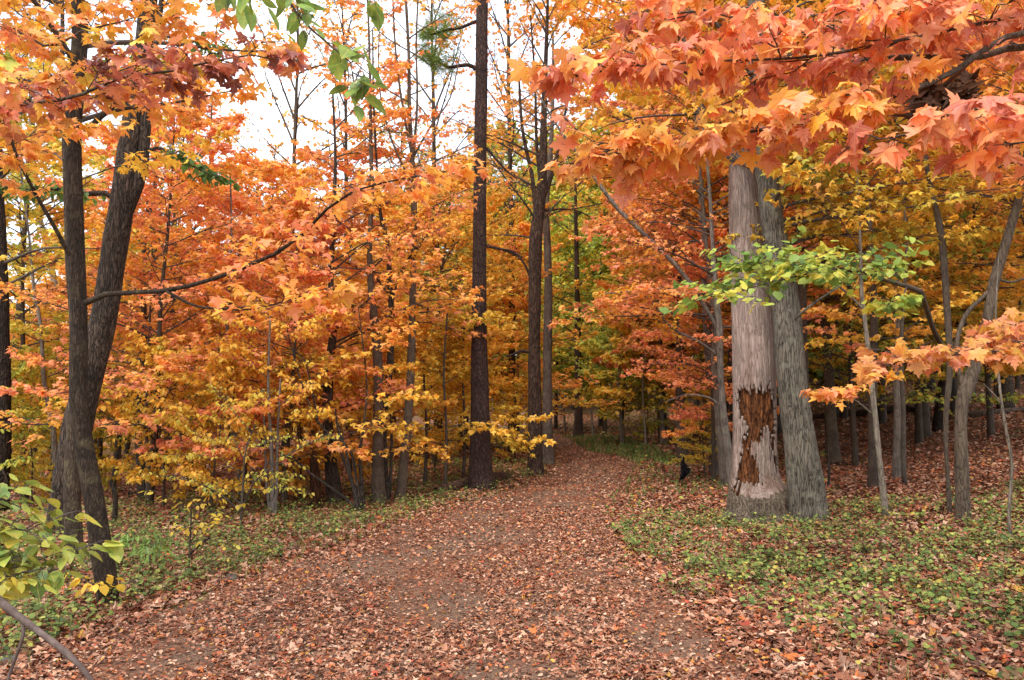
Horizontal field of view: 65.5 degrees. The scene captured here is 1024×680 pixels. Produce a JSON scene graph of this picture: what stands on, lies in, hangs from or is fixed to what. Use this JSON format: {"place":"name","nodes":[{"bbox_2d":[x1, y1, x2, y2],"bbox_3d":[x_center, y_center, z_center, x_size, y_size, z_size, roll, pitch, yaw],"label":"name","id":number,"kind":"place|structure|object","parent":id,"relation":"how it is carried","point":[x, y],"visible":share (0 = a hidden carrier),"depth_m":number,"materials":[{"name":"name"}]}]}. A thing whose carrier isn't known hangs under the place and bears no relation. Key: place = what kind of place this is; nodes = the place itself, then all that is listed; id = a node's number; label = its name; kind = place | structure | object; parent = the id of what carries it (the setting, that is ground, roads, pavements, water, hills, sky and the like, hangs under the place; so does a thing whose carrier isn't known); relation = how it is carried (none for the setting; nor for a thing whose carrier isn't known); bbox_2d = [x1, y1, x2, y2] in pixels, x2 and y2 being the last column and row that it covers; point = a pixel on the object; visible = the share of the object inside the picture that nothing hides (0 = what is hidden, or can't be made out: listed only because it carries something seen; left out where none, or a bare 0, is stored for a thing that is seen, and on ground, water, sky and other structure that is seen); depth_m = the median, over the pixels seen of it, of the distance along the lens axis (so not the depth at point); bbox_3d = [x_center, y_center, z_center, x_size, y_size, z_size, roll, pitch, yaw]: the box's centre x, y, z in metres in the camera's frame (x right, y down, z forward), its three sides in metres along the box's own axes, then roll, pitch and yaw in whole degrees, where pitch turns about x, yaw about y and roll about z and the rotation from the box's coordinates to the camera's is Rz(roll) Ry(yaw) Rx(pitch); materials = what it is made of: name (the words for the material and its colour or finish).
{"place":"outdoors","nodes":[
{"label":"outdoors","id":0,"kind":"place"},
{"bbox_2d":[0,0,634,344],"label":"sky","id":1,"kind":"structure","parent":0,"point":[309,108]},
{"bbox_2d":[10,417,750,679],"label":"path","id":2,"kind":"structure","parent":0,"point":[451,613],"depth_m":6.20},
{"bbox_2d":[0,595,93,679],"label":"bare branch","id":3,"kind":"object","parent":2,"relation":"on","point":[20,617],"visible":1,"depth_m":1.53,"materials":[{"name":"grey plant"}]},
{"bbox_2d":[2,352,1023,679],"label":"ground","id":4,"kind":"structure","parent":0,"point":[628,426],"depth_m":16.93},
{"bbox_2d":[0,357,60,492],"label":"shrub","id":5,"kind":"object","parent":4,"relation":"on","point":[18,369],"visible":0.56,"depth_m":13.53,"materials":[{"name":"yellow plant"}]},
{"bbox_2d":[10,360,105,504],"bbox_3d":[-8.815,1.889,14.902,2.426,3.026,2.419,-5,-6,37],"label":"shrub","id":6,"kind":"object","parent":4,"relation":"on","point":[47,436],"visible":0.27,"depth_m":14.83,"materials":[{"name":"orange plant"}]},
{"bbox_2d":[0,0,122,486],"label":"tree","id":7,"kind":"object","parent":4,"relation":"on","point":[68,29],"visible":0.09,"depth_m":21.23,"materials":[{"name":"orange plant"}]},
{"bbox_2d":[0,469,123,624],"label":"shrub","id":8,"kind":"object","parent":4,"relation":"on","point":[14,562],"visible":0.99,"depth_m":2.96,"materials":[{"name":"green plant"}]},
{"bbox_2d":[0,20,136,511],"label":"oak tree","id":9,"kind":"object","parent":4,"relation":"on","point":[5,402],"visible":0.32,"depth_m":12.96,"materials":[{"name":"orange plant"}]},
{"bbox_2d":[5,168,154,477],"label":"maple tree","id":10,"kind":"object","parent":4,"relation":"on","point":[54,444],"visible":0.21,"depth_m":14.00,"materials":[{"name":"orange plant"}]},
{"bbox_2d":[64,572,124,611],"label":"seedling","id":11,"kind":"object","parent":4,"relation":"on","point":[103,588],"visible":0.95,"depth_m":5.97,"materials":[{"name":"yellow plant"}]},
{"bbox_2d":[3,112,199,503],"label":"maple tree","id":12,"kind":"object","parent":4,"relation":"on","point":[23,327],"visible":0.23,"depth_m":15.65,"materials":[{"name":"orange plant"}]},
{"bbox_2d":[9,174,198,476],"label":"maple tree","id":13,"kind":"object","parent":4,"relation":"on","point":[49,312],"visible":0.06,"depth_m":17.45,"materials":[{"name":"orange plant"}]},
{"bbox_2d":[0,0,237,553],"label":"maple tree","id":14,"kind":"object","parent":4,"relation":"on","point":[71,495],"visible":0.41,"depth_m":8.37,"materials":[{"name":"orange plant"}]},
{"bbox_2d":[0,0,240,534],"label":"oak tree","id":15,"kind":"object","parent":4,"relation":"on","point":[124,195],"visible":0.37,"depth_m":9.84,"materials":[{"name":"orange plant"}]},
{"bbox_2d":[22,162,252,499],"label":"tree","id":16,"kind":"object","parent":4,"relation":"on","point":[182,232],"visible":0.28,"depth_m":14.60,"materials":[{"name":"orange plant"}]},
{"bbox_2d":[92,366,182,491],"bbox_3d":[-7.584,1.908,15.524,2.305,2.875,2.298,2,-6,-32],"label":"shrub","id":17,"kind":"object","parent":4,"relation":"on","point":[101,433],"visible":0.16,"depth_m":15.30,"materials":[{"name":"orange plant"}]},
{"bbox_2d":[0,103,312,506],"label":"maple tree","id":18,"kind":"object","parent":4,"relation":"on","point":[150,193],"visible":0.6,"depth_m":12.58,"materials":[{"name":"orange plant"}]},
{"bbox_2d":[88,246,225,486],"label":"sapling","id":19,"kind":"object","parent":4,"relation":"on","point":[198,302],"visible":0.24,"depth_m":14.25,"materials":[{"name":"orange plant"}]},
{"bbox_2d":[0,0,314,174],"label":"maple tree","id":20,"kind":"object","parent":4,"relation":"on","point":[44,101],"visible":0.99,"depth_m":3.83,"materials":[{"name":"orange plant"}]},
{"bbox_2d":[43,163,272,490],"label":"tree","id":21,"kind":"object","parent":4,"relation":"on","point":[198,246],"visible":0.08,"depth_m":17.11,"materials":[{"name":"orange plant"}]},
{"bbox_2d":[97,330,246,504],"bbox_3d":[-5.345,1.363,12.341,2.419,3.026,2.426,-1,-5,-5],"label":"shrub","id":22,"kind":"object","parent":4,"relation":"on","point":[152,351],"visible":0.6,"depth_m":12.25,"materials":[{"name":"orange plant"}]},
{"bbox_2d":[138,490,248,567],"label":"shrub","id":23,"kind":"object","parent":4,"relation":"on","point":[202,526],"visible":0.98,"depth_m":7.37,"materials":[{"name":"yellow plant"}]},
{"bbox_2d":[106,83,287,483],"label":"tree","id":24,"kind":"object","parent":4,"relation":"on","point":[236,119],"visible":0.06,"depth_m":18.87,"materials":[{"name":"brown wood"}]},
{"bbox_2d":[139,343,302,512],"bbox_3d":[-4.045,1.403,11.367,2.126,2.696,2.056,4,-6,-43],"label":"shrub","id":25,"kind":"object","parent":4,"relation":"on","point":[226,371],"visible":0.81,"depth_m":11.23,"materials":[{"name":"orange plant"}]},
{"bbox_2d":[110,157,361,497],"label":"maple tree","id":26,"kind":"object","parent":4,"relation":"on","point":[254,206],"visible":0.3,"depth_m":13.83,"materials":[{"name":"orange plant"}]},
{"bbox_2d":[115,155,366,480],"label":"maple tree","id":27,"kind":"object","parent":4,"relation":"on","point":[287,197],"visible":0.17,"depth_m":16.23,"materials":[{"name":"orange plant"}]},
{"bbox_2d":[140,382,341,525],"bbox_3d":[-3.089,1.558,9.780,2.448,2.117,2.482,0,-4,0],"label":"shrub","id":28,"kind":"object","parent":4,"relation":"on","point":[210,487],"visible":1,"depth_m":10.14,"materials":[{"name":"yellow plant"}]},
{"bbox_2d":[0,0,495,609],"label":"maple tree","id":29,"kind":"object","parent":4,"relation":"on","point":[86,458],"visible":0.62,"depth_m":6.13,"materials":[{"name":"orange plant"}]},
{"bbox_2d":[181,285,334,513],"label":"sapling","id":30,"kind":"object","parent":4,"relation":"on","point":[272,502],"visible":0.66,"depth_m":11.36,"materials":[{"name":"yellow plant"}]},
{"bbox_2d":[133,199,415,505],"bbox_3d":[-3.559,0.294,12.369,4.191,5.069,3.030,1,-4,-19],"label":"maple tree","id":31,"kind":"object","parent":4,"relation":"on","point":[312,277],"visible":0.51,"depth_m":12.17,"materials":[{"name":"orange plant"}]},
{"bbox_2d":[220,341,362,498],"bbox_3d":[-3.556,1.423,12.892,2.305,2.875,2.298,-2,-3,26],"label":"shrub","id":32,"kind":"object","parent":4,"relation":"on","point":[300,482],"visible":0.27,"depth_m":12.71,"materials":[{"name":"yellow plant"}]},
{"bbox_2d":[215,0,382,464],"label":"tree","id":33,"kind":"object","parent":4,"relation":"on","point":[296,121],"visible":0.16,"depth_m":22.75,"materials":[{"name":"orange plant"}]},
{"bbox_2d":[210,0,389,122],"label":"hickory tree","id":34,"kind":"object","parent":4,"relation":"on","point":[245,14],"visible":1,"depth_m":2.64,"materials":[{"name":"green plant"}]},
{"bbox_2d":[176,165,451,450],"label":"maple tree","id":35,"kind":"object","parent":4,"relation":"on","point":[297,175],"visible":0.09,"depth_m":18.58,"materials":[{"name":"orange plant"}]},
{"bbox_2d":[230,303,428,512],"bbox_3d":[-2.646,1.163,12.051,2.784,3.325,1.905,0,-4,0],"label":"shrub","id":36,"kind":"object","parent":4,"relation":"on","point":[344,412],"visible":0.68,"depth_m":11.76,"materials":[{"name":"yellow plant"}]},
{"bbox_2d":[184,55,484,504],"bbox_3d":[-2.651,-0.835,13.086,4.329,7.385,3.575,0,-4,-7],"label":"tree","id":37,"kind":"object","parent":4,"relation":"on","point":[332,475],"visible":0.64,"depth_m":12.77,"materials":[{"name":"orange plant"}]},
{"bbox_2d":[297,363,401,488],"bbox_3d":[-3.109,1.632,14.408,2.055,2.699,2.160,-2,-5,21],"label":"shrub","id":38,"kind":"object","parent":4,"relation":"on","point":[370,383],"visible":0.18,"depth_m":14.24,"materials":[{"name":"yellow plant"}]},
{"bbox_2d":[282,0,435,454],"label":"tree","id":39,"kind":"object","parent":4,"relation":"on","point":[345,104],"visible":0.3,"depth_m":25.42,"materials":[{"name":"orange plant"}]},
{"bbox_2d":[272,0,477,504],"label":"tree","id":40,"kind":"object","parent":4,"relation":"on","point":[378,489],"visible":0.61,"depth_m":12.94,"materials":[{"name":"orange plant"}]},
{"bbox_2d":[298,282,451,509],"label":"sapling","id":41,"kind":"object","parent":4,"relation":"on","point":[408,395],"visible":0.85,"depth_m":12.08,"materials":[{"name":"orange plant"}]},
{"bbox_2d":[315,288,457,492],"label":"sapling","id":42,"kind":"object","parent":4,"relation":"on","point":[445,403],"visible":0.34,"depth_m":14.02,"materials":[{"name":"orange plant"}]},
{"bbox_2d":[301,30,494,500],"bbox_3d":[-1.846,-1.187,13.367,3.320,8.149,2.128,1,-4,-14],"label":"tree","id":43,"kind":"object","parent":4,"relation":"on","point":[423,268],"visible":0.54,"depth_m":13.23,"materials":[{"name":"orange plant"}]},
{"bbox_2d":[290,0,513,500],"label":"tree","id":44,"kind":"object","parent":4,"relation":"on","point":[401,486],"visible":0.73,"depth_m":13.41,"materials":[{"name":"orange plant"}]},
{"bbox_2d":[307,203,502,456],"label":"maple tree","id":45,"kind":"object","parent":4,"relation":"on","point":[431,248],"visible":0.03,"depth_m":22.85,"materials":[{"name":"orange plant"}]},
{"bbox_2d":[387,360,470,470],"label":"shrub","id":46,"kind":"object","parent":4,"relation":"on","point":[415,458],"visible":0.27,"depth_m":16.80,"materials":[{"name":"yellow plant"}]},
{"bbox_2d":[348,287,510,483],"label":"sapling","id":47,"kind":"object","parent":4,"relation":"on","point":[425,371],"visible":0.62,"depth_m":14.24,"materials":[{"name":"orange plant"}]},
{"bbox_2d":[350,0,511,445],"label":"tree","id":48,"kind":"object","parent":4,"relation":"on","point":[433,100],"visible":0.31,"depth_m":24.07,"materials":[{"name":"orange plant"}]},
{"bbox_2d":[304,182,567,393],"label":"maple tree","id":49,"kind":"object","parent":4,"relation":"on","point":[467,250],"visible":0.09,"depth_m":22.82,"materials":[{"name":"orange plant"}]},
{"bbox_2d":[313,155,573,464],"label":"maple tree","id":50,"kind":"object","parent":4,"relation":"on","point":[468,216],"visible":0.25,"depth_m":19.08,"materials":[{"name":"orange plant"}]},
{"bbox_2d":[394,291,535,483],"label":"sapling","id":51,"kind":"object","parent":4,"relation":"on","point":[439,355],"visible":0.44,"depth_m":14.89,"materials":[{"name":"orange plant"}]},
{"bbox_2d":[411,0,522,491],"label":"pine tree","id":52,"kind":"object","parent":4,"relation":"on","point":[480,467],"visible":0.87,"depth_m":14.27,"materials":[{"name":"brown plant"}]},
{"bbox_2d":[386,204,558,447],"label":"maple tree","id":53,"kind":"object","parent":4,"relation":"on","point":[449,263],"visible":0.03,"depth_m":26.74,"materials":[{"name":"orange plant"}]},
{"bbox_2d":[413,287,557,477],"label":"sapling","id":54,"kind":"object","parent":4,"relation":"on","point":[519,438],"visible":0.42,"depth_m":14.90,"materials":[{"name":"orange plant"}]},
{"bbox_2d":[425,0,579,451],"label":"tree","id":55,"kind":"object","parent":4,"relation":"on","point":[509,153],"visible":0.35,"depth_m":25.29,"materials":[{"name":"orange plant"}]},
{"bbox_2d":[3,424,1013,679],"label":"grass","id":56,"kind":"structure","parent":4,"relation":"on","point":[609,444],"depth_m":11.55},
{"bbox_2d":[448,120,568,310],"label":"tree","id":57,"kind":"object","parent":4,"relation":"on","point":[515,158],"visible":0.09,"depth_m":48.61,"materials":[{"name":"orange plant"}]},
{"bbox_2d":[0,370,1023,679],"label":"fallen leaves","id":58,"kind":"object","parent":4,"relation":"on","point":[836,664],"visible":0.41,"depth_m":6.53,"materials":[{"name":"brown plant"}]},
{"bbox_2d":[0,422,1023,679],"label":"ground plants","id":59,"kind":"object","parent":4,"relation":"on","point":[796,556],"visible":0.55,"depth_m":7.55,"materials":[{"name":"green plant"}]},
{"bbox_2d":[416,221,618,452],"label":"maple tree","id":60,"kind":"object","parent":4,"relation":"on","point":[524,232],"visible":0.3,"depth_m":24.25,"materials":[{"name":"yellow plant"}]},
{"bbox_2d":[489,379,554,459],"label":"shrub","id":61,"kind":"object","parent":4,"relation":"on","point":[511,393],"visible":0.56,"depth_m":19.83,"materials":[{"name":"yellow plant"}]},
{"bbox_2d":[426,0,643,475],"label":"tree","id":62,"kind":"object","parent":4,"relation":"on","point":[540,190],"visible":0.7,"depth_m":17.27,"materials":[{"name":"orange plant"}]},
{"bbox_2d":[458,216,617,431],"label":"maple tree","id":63,"kind":"object","parent":4,"relation":"on","point":[554,239],"visible":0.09,"depth_m":32.42,"materials":[{"name":"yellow plant"}]},
{"bbox_2d":[457,3,654,464],"bbox_3d":[0.960,-2.685,20.160,5.098,12.038,3.878,0,-4,0],"label":"tree","id":64,"kind":"object","parent":4,"relation":"on","point":[548,450],"visible":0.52,"depth_m":19.72,"materials":[{"name":"orange plant"}]},
{"bbox_2d":[497,224,616,428],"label":"maple tree","id":65,"kind":"object","parent":4,"relation":"on","point":[561,278],"visible":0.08,"depth_m":36.67,"materials":[{"name":"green plant"}]},
{"bbox_2d":[494,111,626,436],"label":"hemlock tree","id":66,"kind":"object","parent":4,"relation":"on","point":[578,417],"visible":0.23,"depth_m":31.32,"materials":[{"name":"yellow plant"}]},
{"bbox_2d":[516,121,612,409],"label":"tree","id":67,"kind":"object","parent":4,"relation":"on","point":[559,191],"visible":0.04,"depth_m":50.58,"materials":[{"name":"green plant"}]},
{"bbox_2d":[522,236,673,434],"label":"maple tree","id":68,"kind":"object","parent":4,"relation":"on","point":[584,265],"visible":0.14,"depth_m":32.46,"materials":[{"name":"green plant"}]},
{"bbox_2d":[555,255,684,443],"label":"maple tree","id":69,"kind":"object","parent":4,"relation":"on","point":[600,336],"visible":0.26,"depth_m":26.84,"materials":[{"name":"orange plant"}]},
{"bbox_2d":[572,327,671,443],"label":"sapling","id":70,"kind":"object","parent":4,"relation":"on","point":[595,342],"visible":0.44,"depth_m":26.89,"materials":[{"name":"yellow plant"}]},
{"bbox_2d":[559,0,686,437],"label":"tree","id":71,"kind":"object","parent":4,"relation":"on","point":[609,186],"visible":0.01,"depth_m":30.24,"materials":[{"name":"orange plant"}]},
{"bbox_2d":[579,315,701,444],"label":"sapling","id":72,"kind":"object","parent":4,"relation":"on","point":[623,393],"visible":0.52,"depth_m":25.61,"materials":[{"name":"orange plant"}]},
{"bbox_2d":[612,372,673,440],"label":"shrub","id":73,"kind":"object","parent":4,"relation":"on","point":[650,429],"visible":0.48,"depth_m":26.74,"materials":[{"name":"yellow plant"}]},
{"bbox_2d":[581,200,730,394],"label":"maple tree","id":74,"kind":"object","parent":4,"relation":"on","point":[593,267],"visible":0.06,"depth_m":25.11,"materials":[{"name":"orange plant"}]},
{"bbox_2d":[590,204,726,443],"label":"maple tree","id":75,"kind":"object","parent":4,"relation":"on","point":[606,286],"visible":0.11,"depth_m":26.59,"materials":[{"name":"orange plant"}]},
{"bbox_2d":[519,0,816,464],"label":"tree","id":76,"kind":"object","parent":4,"relation":"on","point":[585,26],"visible":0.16,"depth_m":20.40,"materials":[{"name":"orange plant"}]},
{"bbox_2d":[668,381,717,477],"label":"maple tree","id":77,"kind":"object","parent":4,"relation":"on","point":[698,447],"visible":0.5,"depth_m":16.32,"materials":[{"name":"orange plant"}]},
{"bbox_2d":[519,78,883,484],"bbox_3d":[3.446,-1.296,14.228,4.991,8.292,5.474,-4,-6,43],"label":"tree","id":78,"kind":"object","parent":4,"relation":"on","point":[639,290],"visible":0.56,"depth_m":14.09,"materials":[{"name":"orange plant"}]},
{"bbox_2d":[565,177,846,400],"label":"maple tree","id":79,"kind":"object","parent":4,"relation":"on","point":[633,336],"visible":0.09,"depth_m":20.61,"materials":[{"name":"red plant"}]},
{"bbox_2d":[601,80,816,485],"bbox_3d":[3.474,-1.113,14.654,3.438,8.040,3.959,1,-4,-15],"label":"tree","id":80,"kind":"object","parent":4,"relation":"on","point":[721,454],"visible":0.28,"depth_m":14.80,"materials":[{"name":"orange plant"}]},
{"bbox_2d":[603,111,815,442],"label":"tree","id":81,"kind":"object","parent":4,"relation":"on","point":[729,362],"visible":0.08,"depth_m":18.98,"materials":[{"name":"orange plant"}]},
{"bbox_2d":[617,228,826,482],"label":"maple tree","id":82,"kind":"object","parent":4,"relation":"on","point":[688,411],"visible":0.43,"depth_m":15.21,"materials":[{"name":"orange plant"}]},
{"bbox_2d":[584,2,871,474],"bbox_3d":[4.702,-2.036,18.017,6.613,10.469,4.468,-2,-5,26],"label":"tree","id":83,"kind":"object","parent":4,"relation":"on","point":[706,331],"visible":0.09,"depth_m":17.54,"materials":[{"name":"orange plant"}]},
{"bbox_2d":[721,148,787,524],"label":"dead tree","id":84,"kind":"object","parent":4,"relation":"on","point":[758,485],"visible":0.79,"depth_m":10.38,"materials":[{"name":"grey wood"}]},
{"bbox_2d":[590,0,926,397],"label":"tree","id":85,"kind":"object","parent":4,"relation":"on","point":[640,101],"visible":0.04,"depth_m":15.26,"materials":[{"name":"orange plant"}]},
{"bbox_2d":[506,0,1023,210],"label":"maple tree","id":86,"kind":"object","parent":4,"relation":"on","point":[873,31],"visible":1,"depth_m":2.62,"materials":[{"name":"orange plant"}]},
{"bbox_2d":[645,135,941,393],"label":"maple tree","id":87,"kind":"object","parent":4,"relation":"on","point":[880,388],"visible":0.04,"depth_m":19.23,"materials":[{"name":"orange plant"}]},
{"bbox_2d":[573,0,1023,522],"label":"maple tree","id":88,"kind":"object","parent":4,"relation":"on","point":[806,492],"visible":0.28,"depth_m":9.93,"materials":[{"name":"orange plant"}]},
{"bbox_2d":[659,0,1023,511],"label":"tree","id":89,"kind":"object","parent":4,"relation":"on","point":[801,268],"visible":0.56,"depth_m":7.17,"materials":[{"name":"green plant"}]},
{"bbox_2d":[712,127,984,463],"bbox_3d":[7.469,-1.645,18.342,5.815,9.341,4.310,-1,-4,8],"label":"tree","id":90,"kind":"object","parent":4,"relation":"on","point":[831,426],"visible":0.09,"depth_m":17.82,"materials":[{"name":"yellow plant"}]},
{"bbox_2d":[721,0,986,487],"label":"tree","id":91,"kind":"object","parent":4,"relation":"on","point":[872,477],"visible":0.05,"depth_m":12.80,"materials":[{"name":"yellow plant"}]},
{"bbox_2d":[701,156,1023,465],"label":"maple tree","id":92,"kind":"object","parent":4,"relation":"on","point":[918,397],"visible":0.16,"depth_m":16.62,"materials":[{"name":"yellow plant"}]},
{"bbox_2d":[725,65,1023,515],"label":"sapling","id":93,"kind":"object","parent":4,"relation":"on","point":[827,395],"visible":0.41,"depth_m":9.70,"materials":[{"name":"plant"}]},
{"bbox_2d":[801,172,983,484],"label":"sapling","id":94,"kind":"object","parent":4,"relation":"on","point":[901,331],"visible":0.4,"depth_m":12.72,"materials":[{"name":"orange plant"}]},
{"bbox_2d":[787,118,1023,444],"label":"maple tree","id":95,"kind":"object","parent":4,"relation":"on","point":[918,433],"visible":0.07,"depth_m":18.02,"materials":[{"name":"yellow plant"}]},
{"bbox_2d":[788,61,1023,478],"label":"tree","id":96,"kind":"object","parent":4,"relation":"on","point":[896,462],"visible":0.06,"depth_m":13.54,"materials":[{"name":"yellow plant"}]},
{"bbox_2d":[824,0,1023,523],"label":"tree","id":97,"kind":"object","parent":4,"relation":"on","point":[967,380],"visible":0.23,"depth_m":9.00,"materials":[{"name":"plant"}]},
{"bbox_2d":[831,63,1023,375],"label":"maple tree","id":98,"kind":"object","parent":4,"relation":"on","point":[1018,286],"visible":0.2,"depth_m":15.41,"materials":[{"name":"orange plant"}]},
{"bbox_2d":[850,307,1023,387],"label":"maple leaves","id":99,"kind":"object","parent":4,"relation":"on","point":[999,349],"visible":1,"depth_m":4.20,"materials":[{"name":"orange plant"}]},
{"bbox_2d":[879,141,1023,436],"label":"maple tree","id":100,"kind":"object","parent":4,"relation":"on","point":[987,381],"visible":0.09,"depth_m":17.89,"materials":[{"name":"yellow plant"}]},
{"bbox_2d":[983,255,1013,538],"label":"sapling","id":101,"kind":"object","parent":4,"relation":"on","point":[1009,504],"visible":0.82,"depth_m":7.74,"materials":[{"name":"plant"}]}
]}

